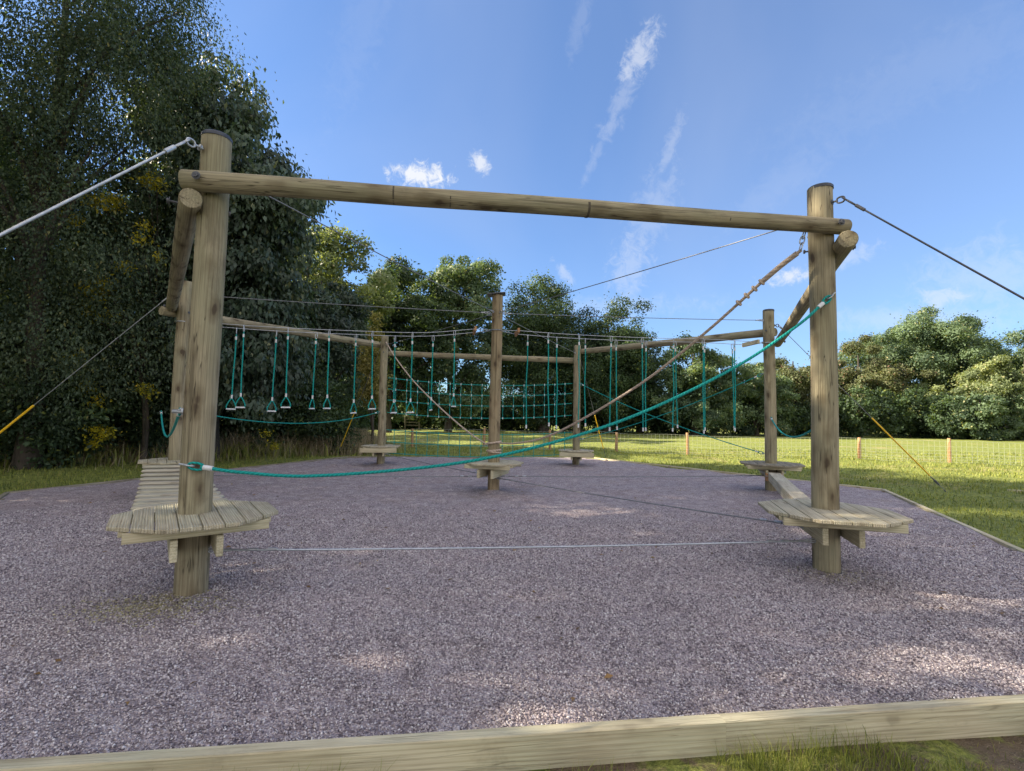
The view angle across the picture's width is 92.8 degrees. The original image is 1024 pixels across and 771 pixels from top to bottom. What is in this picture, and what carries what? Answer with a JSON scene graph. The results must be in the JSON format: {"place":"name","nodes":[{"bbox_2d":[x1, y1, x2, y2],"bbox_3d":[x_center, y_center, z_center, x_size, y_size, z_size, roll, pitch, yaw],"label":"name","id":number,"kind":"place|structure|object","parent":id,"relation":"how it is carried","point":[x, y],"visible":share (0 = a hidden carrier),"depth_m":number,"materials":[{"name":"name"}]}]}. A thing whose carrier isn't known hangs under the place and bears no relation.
{"place":"outdoors","nodes":[
{"label":"outdoors","id":0,"kind":"place"},
{"bbox_2d":[0,457,1023,759],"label":"gravel","id":1,"kind":"structure","parent":0,"point":[440,487],"depth_m":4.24,"materials":[{"name":"grey gravel"}]},
{"bbox_2d":[138,280,191,476],"bbox_3d":[-5.973,0.144,8.754,1.065,4.060,1.072,3,-4,-36],"label":"log post","id":2,"kind":"object","parent":1,"relation":"on","point":[179,367],"visible":0.44,"depth_m":8.67,"materials":[{"name":"brown wood"}]},
{"bbox_2d":[0,297,166,433],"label":"guy wire","id":3,"kind":"object","parent":2,"relation":"attached to","point":[17,418],"visible":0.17,"depth_m":8.46,"materials":[{"name":"metal"}]},
{"bbox_2d":[130,465,227,513],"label":"slatted bridge","id":4,"kind":"structure","parent":2,"relation":"attached to","point":[158,485],"depth_m":6.45,"materials":[{"name":"brown wood"}]},
{"bbox_2d":[159,306,388,347],"bbox_3d":[-4.902,-1.260,11.535,0.454,0.396,6.334,-1,-4,23],"label":"crossbeam","id":5,"kind":"object","parent":2,"relation":"attached to","point":[164,311],"visible":0.77,"depth_m":11.10,"materials":[{"name":"brown wood"}]},
{"bbox_2d":[217,411,378,423],"bbox_3d":[-4.859,0.728,11.391,0.051,0.326,5.607,-1,-4,23],"label":"hand rope","id":6,"kind":"object","parent":2,"relation":"attached to","point":[294,423],"visible":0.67,"depth_m":11.06,"materials":[{"name":"fabric"}]},
{"bbox_2d":[226,297,490,313],"bbox_3d":[-3.124,-1.542,9.245,5.456,0.140,0.024,1,-3,-8],"label":"steel cable","id":7,"kind":"object","parent":2,"relation":"attached to","point":[485,312],"visible":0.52,"depth_m":9.27,"materials":[{"name":"grey metal"}]},
{"bbox_2d":[106,129,277,596],"bbox_3d":[-2.517,-0.098,3.997,1.111,4.089,1.118,3,-4,-36],"label":"log post","id":8,"kind":"object","parent":1,"relation":"on","point":[195,525],"visible":0.91,"depth_m":3.93,"materials":[{"name":"brown wood"}]},
{"bbox_2d":[0,137,202,236],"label":"guy wire","id":9,"kind":"object","parent":8,"relation":"attached to","point":[169,149],"visible":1,"depth_m":3.39,"materials":[{"name":"metal"}]},
{"bbox_2d":[159,407,182,437],"bbox_3d":[-4.469,0.475,6.282,0.168,0.376,5.913,4,-4,-38],"label":"hand rope","id":10,"kind":"object","parent":8,"relation":"attached to","point":[179,411],"visible":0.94,"depth_m":4.51,"materials":[{"name":"fabric"}]},
{"bbox_2d":[163,188,230,311],"bbox_3d":[-4.349,-1.447,6.488,0.454,0.315,6.310,3,-4,-36],"label":"crossbeam","id":11,"kind":"object","parent":8,"relation":"attached to","point":[189,203],"visible":0.89,"depth_m":4.73,"materials":[{"name":"brown wood"}]},
{"bbox_2d":[268,196,493,312],"bbox_3d":[-1.421,-1.640,6.883,0.024,0.110,5.712,0,-4,22],"label":"steel cable","id":12,"kind":"object","parent":8,"relation":"attached to","point":[374,251],"visible":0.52,"depth_m":6.03,"materials":[{"name":"grey metal"}]},
{"bbox_2d":[178,292,835,477],"bbox_3d":[0.300,-0.102,4.347,5.897,1.811,0.051,1,-3,-9],"label":"hand rope","id":13,"kind":"object","parent":8,"relation":"attached to","point":[189,465],"visible":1,"depth_m":4.24,"materials":[{"name":"fabric"}]},
{"bbox_2d":[208,538,815,552],"bbox_3d":[0.270,1.436,4.395,5.563,0.110,0.028,1,-3,-9],"label":"foot cable","id":14,"kind":"object","parent":8,"relation":"attached to","point":[333,549],"visible":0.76,"depth_m":4.33,"materials":[{"name":"metal"}]},
{"bbox_2d":[178,169,851,237],"bbox_3d":[0.335,-1.615,4.502,6.088,0.239,0.444,1,-3,-9],"label":"crossbeam","id":15,"kind":"object","parent":8,"relation":"attached to","point":[262,185],"visible":0.92,"depth_m":4.27,"materials":[{"name":"brown wood"}]},
{"bbox_2d":[498,232,805,444],"bbox_3d":[1.333,-0.218,7.113,0.081,2.458,5.627,3,-4,-34],"label":"hemp rope","id":16,"kind":"object","parent":15,"relation":"hanging from","point":[778,267],"visible":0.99,"depth_m":5.68,"materials":[{"name":"fabric"}]},
{"bbox_2d":[359,336,400,463],"bbox_3d":[-3.736,0.541,14.064,1.046,3.963,1.055,1,-3,-6],"label":"log post","id":17,"kind":"object","parent":1,"relation":"on","point":[380,449],"visible":0.92,"depth_m":13.97,"materials":[{"name":"brown wood"}]},
{"bbox_2d":[386,429,571,457],"bbox_3d":[-0.911,1.723,14.347,5.451,0.804,0.025,1,-3,-7],"label":"rope net","id":18,"kind":"object","parent":17,"relation":"attached to","point":[480,456],"visible":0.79,"depth_m":14.30,"materials":[{"name":"teal fabric"}]},
{"bbox_2d":[387,377,571,418],"bbox_3d":[-0.890,0.412,14.425,5.451,1.170,0.025,1,-3,-7],"label":"rope net","id":19,"kind":"object","parent":17,"relation":"attached to","point":[471,395],"visible":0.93,"depth_m":14.39,"materials":[{"name":"teal fabric"}]},
{"bbox_2d":[383,351,577,362],"bbox_3d":[-0.880,-0.860,14.578,5.943,0.221,0.434,1,-3,-7],"label":"crossbeam","id":20,"kind":"object","parent":17,"relation":"attached to","point":[483,357],"visible":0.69,"depth_m":14.59,"materials":[{"name":"brown wood"}]},
{"bbox_2d":[33,563,887,640],"bbox_3d":[0.158,1.731,4.130,7.384,0.087,1.181,1,-3,-8],"label":"sawdust","id":21,"kind":"object","parent":1,"relation":"on","point":[159,604],"visible":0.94,"depth_m":3.67,"materials":[{"name":"brown wood"}]},
{"bbox_2d":[464,292,523,489],"bbox_3d":[-0.337,0.238,9.529,1.083,4.139,1.090,0,-4,17],"label":"log post","id":22,"kind":"object","parent":1,"relation":"on","point":[493,469],"visible":0.81,"depth_m":9.44,"materials":[{"name":"brown wood"}]},
{"bbox_2d":[174,320,486,336],"bbox_3d":[-3.139,-1.084,9.216,5.951,0.174,0.560,1,-3,-8],"label":"steel cable","id":23,"kind":"object","parent":22,"relation":"attached to","point":[474,330],"visible":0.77,"depth_m":9.22,"materials":[{"name":"grey metal"}]},
{"bbox_2d":[226,328,236,409],"bbox_3d":[-5.184,-0.319,9.086,0.177,1.545,0.054,4,-6,-26],"label":"trapeze handle","id":24,"kind":"object","parent":23,"relation":"hanging from","point":[233,376],"visible":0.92,"depth_m":9.06,"materials":[{"name":"fabric"}]},
{"bbox_2d":[235,325,245,407],"bbox_3d":[-4.820,-0.345,8.707,0.177,1.500,0.054,1,-4,-9],"label":"trapeze handle","id":25,"kind":"object","parent":23,"relation":"hanging from","point":[241,372],"visible":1,"depth_m":8.68,"materials":[{"name":"fabric"}]},
{"bbox_2d":[266,330,276,411],"bbox_3d":[-4.494,-0.275,9.209,0.177,1.549,0.053,5,-4,-37],"label":"trapeze handle","id":26,"kind":"object","parent":23,"relation":"hanging from","point":[273,378],"visible":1,"depth_m":9.19,"materials":[{"name":"fabric"}]},
{"bbox_2d":[280,328,290,407],"bbox_3d":[-4.066,-0.326,8.808,0.177,1.469,0.053,1,-5,-20],"label":"trapeze handle","id":27,"kind":"object","parent":23,"relation":"hanging from","point":[286,375],"visible":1,"depth_m":8.78,"materials":[{"name":"fabric"}]},
{"bbox_2d":[309,332,317,408],"bbox_3d":[-3.781,-0.283,9.317,0.054,1.476,0.177,2,-3,10],"label":"trapeze handle","id":28,"kind":"object","parent":23,"relation":"hanging from","point":[313,373],"visible":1,"depth_m":9.31,"materials":[{"name":"fabric"}]},
{"bbox_2d":[323,329,330,408],"bbox_3d":[-3.365,-0.302,8.921,0.054,1.467,0.177,-1,-3,27],"label":"trapeze handle","id":29,"kind":"object","parent":23,"relation":"hanging from","point":[327,373],"visible":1,"depth_m":8.92,"materials":[{"name":"fabric"}]},
{"bbox_2d":[350,334,356,413],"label":"trapeze handle","id":30,"kind":"object","parent":23,"relation":"hanging from","point":[354,381],"visible":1,"depth_m":9.43,"materials":[{"name":"fabric"}]},
{"bbox_2d":[368,331,375,409],"bbox_3d":[-2.595,-0.284,9.047,0.053,1.462,0.177,-1,-2,38],"label":"trapeze handle","id":31,"kind":"object","parent":23,"relation":"hanging from","point":[372,379],"visible":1,"depth_m":9.04,"materials":[{"name":"fabric"}]},
{"bbox_2d":[390,335,396,413],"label":"trapeze handle","id":32,"kind":"object","parent":23,"relation":"hanging from","point":[394,378],"visible":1,"depth_m":9.53,"materials":[{"name":"fabric"}]},
{"bbox_2d":[406,332,413,412],"bbox_3d":[-1.886,-0.245,9.133,0.177,1.525,0.053,3,-3,-40],"label":"trapeze handle","id":33,"kind":"object","parent":23,"relation":"hanging from","point":[411,377],"visible":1,"depth_m":9.12,"materials":[{"name":"fabric"}]},
{"bbox_2d":[214,475,487,476],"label":"foot cable","id":34,"kind":"object","parent":22,"relation":"attached to","point":[369,476],"visible":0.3,"depth_m":9.16,"materials":[{"name":"grey metal"}]},
{"bbox_2d":[386,342,487,445],"bbox_3d":[-2.034,-0.024,11.828,0.033,2.688,5.439,3,-4,-37],"label":"hemp rope","id":35,"kind":"object","parent":22,"relation":"attached to","point":[435,402],"visible":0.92,"depth_m":11.31,"materials":[{"name":"beige fabric"}]},
{"bbox_2d":[489,328,770,346],"bbox_3d":[2.551,-0.966,9.935,6.028,0.145,0.560,1,-3,-7],"label":"steel cable","id":36,"kind":"object","parent":22,"relation":"attached to","point":[745,344],"visible":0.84,"depth_m":9.94,"materials":[{"name":"grey metal"}]},
{"bbox_2d":[547,332,549,425],"bbox_3d":[0.707,-0.126,9.454,0.050,1.825,0.053,2,-4,-31],"label":"hanging rope","id":37,"kind":"object","parent":36,"relation":"hanging from","point":[547,378],"visible":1,"depth_m":9.44,"materials":[{"name":"fabric"}]},
{"bbox_2d":[577,335,579,427],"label":"hanging rope","id":38,"kind":"object","parent":36,"relation":"hanging from","point":[579,378],"visible":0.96,"depth_m":9.49,"materials":[{"name":"fabric"}]},
{"bbox_2d":[734,340,735,430],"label":"hanging rope","id":39,"kind":"object","parent":36,"relation":"hanging from","point":[735,390],"visible":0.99,"depth_m":9.86,"materials":[{"name":"fabric"}]},
{"bbox_2d":[500,474,762,476],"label":"foot cable","id":40,"kind":"object","parent":22,"relation":"attached to","point":[623,476],"visible":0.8,"depth_m":9.73,"materials":[{"name":"grey metal"}]},
{"bbox_2d":[503,312,763,321],"bbox_3d":[2.556,-1.400,9.960,5.546,0.120,0.024,1,-3,-7],"label":"steel cable","id":41,"kind":"object","parent":22,"relation":"attached to","point":[507,313],"visible":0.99,"depth_m":9.93,"materials":[{"name":"grey metal"}]},
{"bbox_2d":[501,230,774,312],"bbox_3d":[1.431,-1.583,7.337,0.024,0.140,5.536,3,-4,-37],"label":"steel cable","id":42,"kind":"object","parent":22,"relation":"attached to","point":[647,269],"visible":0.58,"depth_m":6.68,"materials":[{"name":"grey metal"}]},
{"bbox_2d":[496,477,803,527],"bbox_3d":[1.381,1.606,7.149,0.028,0.169,5.556,3,-4,-37],"label":"foot cable","id":43,"kind":"object","parent":22,"relation":"attached to","point":[774,521],"visible":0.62,"depth_m":6.29,"materials":[{"name":"grey metal"}]},
{"bbox_2d":[10,465,1020,704],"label":"fallen leaves","id":44,"kind":"object","parent":1,"relation":"on","point":[607,675],"visible":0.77,"depth_m":4.12,"materials":[{"name":"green plant"}]},
{"bbox_2d":[559,345,593,464],"bbox_3d":[1.949,0.715,14.758,1.046,3.875,1.055,1,-3,6],"label":"log post","id":45,"kind":"object","parent":1,"relation":"on","point":[576,454],"visible":0.81,"depth_m":14.65,"materials":[{"name":"brown wood"}]},
{"bbox_2d":[579,373,763,439],"bbox_3d":[3.667,0.683,12.470,0.051,1.708,5.563,3,-4,-37],"label":"hand rope","id":46,"kind":"object","parent":45,"relation":"attached to","point":[761,374],"visible":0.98,"depth_m":11.70,"materials":[{"name":"fabric"}]},
{"bbox_2d":[739,309,805,490],"bbox_3d":[5.396,0.413,10.187,1.157,4.048,1.164,0,-4,20],"label":"log post","id":47,"kind":"object","parent":1,"relation":"on","point":[771,464],"visible":0.84,"depth_m":10.11,"materials":[{"name":"brown wood"}]},
{"bbox_2d":[580,383,764,454],"bbox_3d":[3.671,0.682,12.465,0.051,1.750,5.562,3,-4,-37],"label":"hand rope","id":48,"kind":"object","parent":47,"relation":"attached to","point":[679,426],"visible":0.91,"depth_m":11.77,"materials":[{"name":"fabric"}]},
{"bbox_2d":[573,328,777,353],"bbox_3d":[3.717,-1.089,12.678,0.442,0.300,5.998,3,-4,-37],"label":"crossbeam","id":49,"kind":"object","parent":47,"relation":"attached to","point":[740,335],"visible":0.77,"depth_m":12.02,"materials":[{"name":"brown wood"}]},
{"bbox_2d":[758,469,810,499],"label":"balance beam","id":50,"kind":"structure","parent":47,"relation":"attached to","point":[784,487],"depth_m":7.62,"materials":[{"name":"brown wood"}]},
{"bbox_2d":[774,324,945,491],"bbox_3d":[7.565,0.605,10.429,4.188,3.736,0.062,1,-3,-7],"label":"guy wire","id":51,"kind":"object","parent":47,"relation":"attached to","point":[905,451],"visible":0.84,"depth_m":10.47,"materials":[{"name":"metal"}]},
{"bbox_2d":[758,182,913,574],"bbox_3d":[3.119,0.008,4.837,1.176,4.154,1.183,0,-4,16],"label":"log post","id":52,"kind":"object","parent":1,"relation":"on","point":[825,517],"visible":0.89,"depth_m":4.83,"materials":[{"name":"brown wood"}]},
{"bbox_2d":[775,230,858,346],"bbox_3d":[4.367,-1.157,7.612,0.454,0.302,6.280,-1,-4,23],"label":"crossbeam","id":53,"kind":"object","parent":52,"relation":"attached to","point":[844,244],"visible":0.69,"depth_m":5.18,"materials":[{"name":"brown wood"}]},
{"bbox_2d":[831,196,1023,299],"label":"guy wire","id":54,"kind":"object","parent":52,"relation":"attached to","point":[858,206],"visible":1,"depth_m":4.35,"materials":[{"name":"metal"}]},
{"bbox_2d":[0,421,1023,770],"bbox_3d":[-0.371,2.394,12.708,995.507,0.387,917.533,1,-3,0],"label":"lawn","id":55,"kind":"structure","parent":0,"point":[926,749],"depth_m":13.44,"materials":[{"name":"green plant"}]},
{"bbox_2d":[0,305,121,457],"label":"bush","id":56,"kind":"object","parent":55,"relation":"on","point":[82,367],"visible":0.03,"depth_m":14.20,"materials":[{"name":"green plant"}]},
{"bbox_2d":[0,322,141,471],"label":"bush","id":57,"kind":"object","parent":55,"relation":"on","point":[8,435],"visible":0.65,"depth_m":11.64,"materials":[{"name":"green plant"}]},
{"bbox_2d":[0,64,157,355],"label":"broadleaf tree","id":58,"kind":"object","parent":55,"relation":"on","point":[19,186],"visible":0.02,"depth_m":17.40,"materials":[{"name":"green plant"}]},
{"bbox_2d":[91,278,170,429],"bbox_3d":[-13.046,-1.012,17.498,5.333,7.083,4.148,1,-3,0],"label":"bush","id":59,"kind":"object","parent":55,"relation":"on","point":[127,347],"visible":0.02,"depth_m":16.88,"materials":[{"name":"green plant"}]},
{"bbox_2d":[0,0,275,469],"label":"birch tree","id":60,"kind":"object","parent":55,"relation":"on","point":[37,239],"visible":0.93,"depth_m":11.86,"materials":[{"name":"green plant"}]},
{"bbox_2d":[74,344,224,458],"bbox_3d":[-11.754,0.406,15.262,5.274,4.032,4.288,-2,-4,37],"label":"bush","id":61,"kind":"object","parent":55,"relation":"on","point":[134,436],"visible":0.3,"depth_m":14.23,"materials":[{"name":"green plant"}]},
{"bbox_2d":[23,169,278,459],"bbox_3d":[-9.613,-1.555,14.104,3.140,7.874,6.080,-1,-4,29],"label":"maple tree","id":62,"kind":"object","parent":55,"relation":"on","point":[145,433],"visible":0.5,"depth_m":12.56,"materials":[{"name":"green plant"}]},
{"bbox_2d":[81,149,303,379],"bbox_3d":[-14.405,-3.801,21.470,10.182,13.081,9.046,1,-3,0],"label":"broadleaf tree","id":63,"kind":"object","parent":55,"relation":"on","point":[130,197],"depth_m":19.43,"materials":[{"name":"green plant"}]},
{"bbox_2d":[0,437,387,468],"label":"nettle patch","id":64,"kind":"object","parent":55,"relation":"on","point":[127,459],"visible":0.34,"depth_m":14.56,"materials":[{"name":"green plant"}]},
{"bbox_2d":[52,25,341,459],"bbox_3d":[-9.315,-4.361,14.974,9.215,13.594,6.078,1,-3,0],"label":"chestnut tree","id":65,"kind":"object","parent":55,"relation":"on","point":[264,245],"visible":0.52,"depth_m":13.90,"materials":[{"name":"green plant"}]},
{"bbox_2d":[0,426,433,470],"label":"dry bank grass","id":66,"kind":"structure","parent":55,"relation":"on","point":[239,440],"depth_m":15.58,"materials":[{"name":"plant"}]},
{"bbox_2d":[156,384,307,453],"bbox_3d":[-9.955,0.539,17.358,5.656,4.071,4.084,1,-3,0],"label":"bush","id":67,"kind":"object","parent":55,"relation":"on","point":[229,426],"visible":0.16,"depth_m":16.57,"materials":[{"name":"green plant"}]},
{"bbox_2d":[224,353,370,454],"bbox_3d":[-8.154,0.748,18.328,5.611,3.826,4.049,1,-3,0],"label":"bush","id":68,"kind":"object","parent":55,"relation":"on","point":[336,412],"visible":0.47,"depth_m":17.57,"materials":[{"name":"green plant"}]},
{"bbox_2d":[272,427,408,456],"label":"dry bank grass","id":69,"kind":"structure","parent":55,"relation":"on","point":[369,441],"depth_m":17.68,"materials":[{"name":"plant"}]},
{"bbox_2d":[306,367,378,432],"bbox_3d":[-9.252,0.444,24.425,5.889,5.113,3.807,1,-3,0],"label":"bush","id":70,"kind":"object","parent":55,"relation":"on","point":[366,425],"visible":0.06,"depth_m":23.87,"materials":[{"name":"green plant"}]},
{"bbox_2d":[300,271,387,428],"bbox_3d":[-8.766,-1.187,21.515,6.070,8.048,5.156,1,-3,0],"label":"broadleaf tree","id":71,"kind":"object","parent":55,"relation":"on","point":[347,316],"visible":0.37,"depth_m":20.61,"materials":[{"name":"green plant"}]},
{"bbox_2d":[287,221,406,376],"bbox_3d":[-13.002,-3.704,31.180,9.414,14.076,10.569,-2,-5,45],"label":"broadleaf tree","id":72,"kind":"object","parent":55,"relation":"on","point":[330,259],"visible":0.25,"depth_m":31.20,"materials":[{"name":"green plant"}]},
{"bbox_2d":[352,311,395,442],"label":"young tree","id":73,"kind":"object","parent":55,"relation":"on","point":[365,361],"visible":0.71,"depth_m":19.08,"materials":[{"name":"green plant"}]},
{"bbox_2d":[336,248,461,432],"bbox_3d":[-9.754,-3.219,38.221,11.821,14.037,8.655,1,-3,0],"label":"broadleaf tree","id":74,"kind":"object","parent":55,"relation":"on","point":[416,318],"visible":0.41,"depth_m":37.23,"materials":[{"name":"green plant"}]},
{"bbox_2d":[391,402,436,428],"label":"shrub","id":75,"kind":"object","parent":55,"relation":"on","point":[400,424],"visible":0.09,"depth_m":46.16,"materials":[{"name":"green plant"}]},
{"bbox_2d":[397,384,461,429],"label":"shrub","id":76,"kind":"object","parent":55,"relation":"on","point":[425,424],"visible":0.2,"depth_m":45.18,"materials":[{"name":"green plant"}]},
{"bbox_2d":[394,254,511,431],"bbox_3d":[-5.145,-3.729,41.506,10.713,15.590,7.927,-1,-4,23],"label":"broadleaf tree","id":77,"kind":"object","parent":55,"relation":"on","point":[464,280],"visible":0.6,"depth_m":39.96,"materials":[{"name":"green plant"}]},
{"bbox_2d":[427,389,515,430],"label":"shrub","id":78,"kind":"object","parent":55,"relation":"on","point":[474,423],"visible":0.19,"depth_m":44.28,"materials":[{"name":"green plant"}]},
{"bbox_2d":[481,392,530,430],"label":"shrub","id":79,"kind":"object","parent":55,"relation":"on","point":[512,425],"visible":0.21,"depth_m":46.04,"materials":[{"name":"green plant"}]},
{"bbox_2d":[0,456,1023,770],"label":"timber edging","id":80,"kind":"object","parent":55,"relation":"on","point":[524,748],"visible":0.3,"depth_m":2.29,"materials":[{"name":"brown wood"}]},
{"bbox_2d":[480,269,595,432],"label":"broadleaf tree","id":81,"kind":"object","parent":55,"relation":"on","point":[513,372],"visible":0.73,"depth_m":41.84,"materials":[{"name":"green plant"}]},
{"bbox_2d":[516,391,598,432],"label":"shrub","id":82,"kind":"object","parent":55,"relation":"on","point":[564,423],"visible":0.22,"depth_m":44.29,"materials":[{"name":"green plant"}]},
{"bbox_2d":[554,291,667,433],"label":"broadleaf tree","id":83,"kind":"object","parent":55,"relation":"on","point":[629,367],"visible":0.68,"depth_m":41.40,"materials":[{"name":"green plant"}]},
{"bbox_2d":[222,723,1014,770],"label":"grass tufts","id":84,"kind":"object","parent":55,"relation":"on","point":[756,761],"visible":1,"depth_m":2.28,"materials":[{"name":"green plant"}]},
{"bbox_2d":[618,316,665,432],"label":"broadleaf tree","id":85,"kind":"object","parent":55,"relation":"on","point":[653,383],"visible":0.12,"depth_m":45.59,"materials":[{"name":"green plant"}]},
{"bbox_2d":[613,397,679,432],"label":"shrub","id":86,"kind":"object","parent":55,"relation":"on","point":[639,426],"visible":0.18,"depth_m":44.99,"materials":[{"name":"green plant"}]},
{"bbox_2d":[643,403,721,434],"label":"shrub","id":87,"kind":"object","parent":55,"relation":"on","point":[660,425],"visible":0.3,"depth_m":43.35,"materials":[{"name":"green plant"}]},
{"bbox_2d":[370,428,1023,464],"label":"stake fence","id":88,"kind":"object","parent":55,"relation":"on","point":[949,452],"visible":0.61,"depth_m":19.52,"materials":[{"name":"brown wood"}]},
{"bbox_2d":[644,330,763,435],"bbox_3d":[15.998,-0.300,41.387,9.659,9.402,7.730,1,-3,0],"label":"broadleaf tree","id":89,"kind":"object","parent":55,"relation":"on","point":[691,376],"visible":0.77,"depth_m":39.91,"materials":[{"name":"green plant"}]},
{"bbox_2d":[715,361,801,435],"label":"broadleaf tree","id":90,"kind":"object","parent":55,"relation":"on","point":[749,394],"visible":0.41,"depth_m":41.72,"materials":[{"name":"green plant"}]},
{"bbox_2d":[740,400,810,435],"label":"shrub","id":91,"kind":"object","parent":55,"relation":"on","point":[797,423],"visible":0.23,"depth_m":42.95,"materials":[{"name":"green plant"}]},
{"bbox_2d":[751,353,843,432],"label":"broadleaf tree","id":92,"kind":"object","parent":55,"relation":"on","point":[801,377],"visible":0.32,"depth_m":44.45,"materials":[{"name":"green leaf"},{"name":"bark"}]},
{"bbox_2d":[616,740,1023,770],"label":"dry thatch","id":93,"kind":"object","parent":55,"relation":"on","point":[901,760],"visible":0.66,"depth_m":2.34,"materials":[{"name":"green plant"}]},
{"bbox_2d":[791,396,854,435],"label":"shrub","id":94,"kind":"object","parent":55,"relation":"on","point":[807,407],"visible":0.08,"depth_m":44.12,"materials":[{"name":"green plant"}]},
{"bbox_2d":[805,332,950,434],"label":"broadleaf tree","id":95,"kind":"object","parent":55,"relation":"on","point":[875,372],"visible":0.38,"depth_m":47.84,"materials":[{"name":"green plant"}]},
{"bbox_2d":[839,382,916,437],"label":"shrub","id":96,"kind":"object","parent":55,"relation":"on","point":[864,423],"visible":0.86,"depth_m":42.32,"materials":[{"name":"green plant"}]},
{"bbox_2d":[873,384,946,437],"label":"shrub","id":97,"kind":"object","parent":55,"relation":"on","point":[918,403],"visible":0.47,"depth_m":43.35,"materials":[{"name":"green plant"}]},
{"bbox_2d":[896,380,953,435],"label":"broadleaf tree","id":98,"kind":"object","parent":55,"relation":"on","point":[923,386],"visible":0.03,"depth_m":46.93,"materials":[{"name":"green plant"}]},
{"bbox_2d":[838,304,1023,394],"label":"broadleaf tree","id":99,"kind":"object","parent":55,"relation":"on","point":[954,346],"visible":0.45,"depth_m":51.33,"materials":[{"name":"green plant"}]},
{"bbox_2d":[916,392,1010,438],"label":"shrub","id":100,"kind":"object","parent":55,"relation":"on","point":[934,421],"visible":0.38,"depth_m":41.59,"materials":[{"name":"green plant"}]},
{"bbox_2d":[924,352,1023,439],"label":"broadleaf tree","id":101,"kind":"object","parent":55,"relation":"on","point":[1004,381],"visible":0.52,"depth_m":43.16,"materials":[{"name":"green plant"}]},
{"bbox_2d":[931,391,1023,440],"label":"bush","id":102,"kind":"object","parent":55,"relation":"on","point":[993,410],"visible":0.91,"depth_m":39.90,"materials":[{"name":"green plant"}]},
{"bbox_2d":[0,0,1023,409],"label":"sky","id":103,"kind":"structure","parent":0,"point":[912,111],"materials":[{"name":"blue"}]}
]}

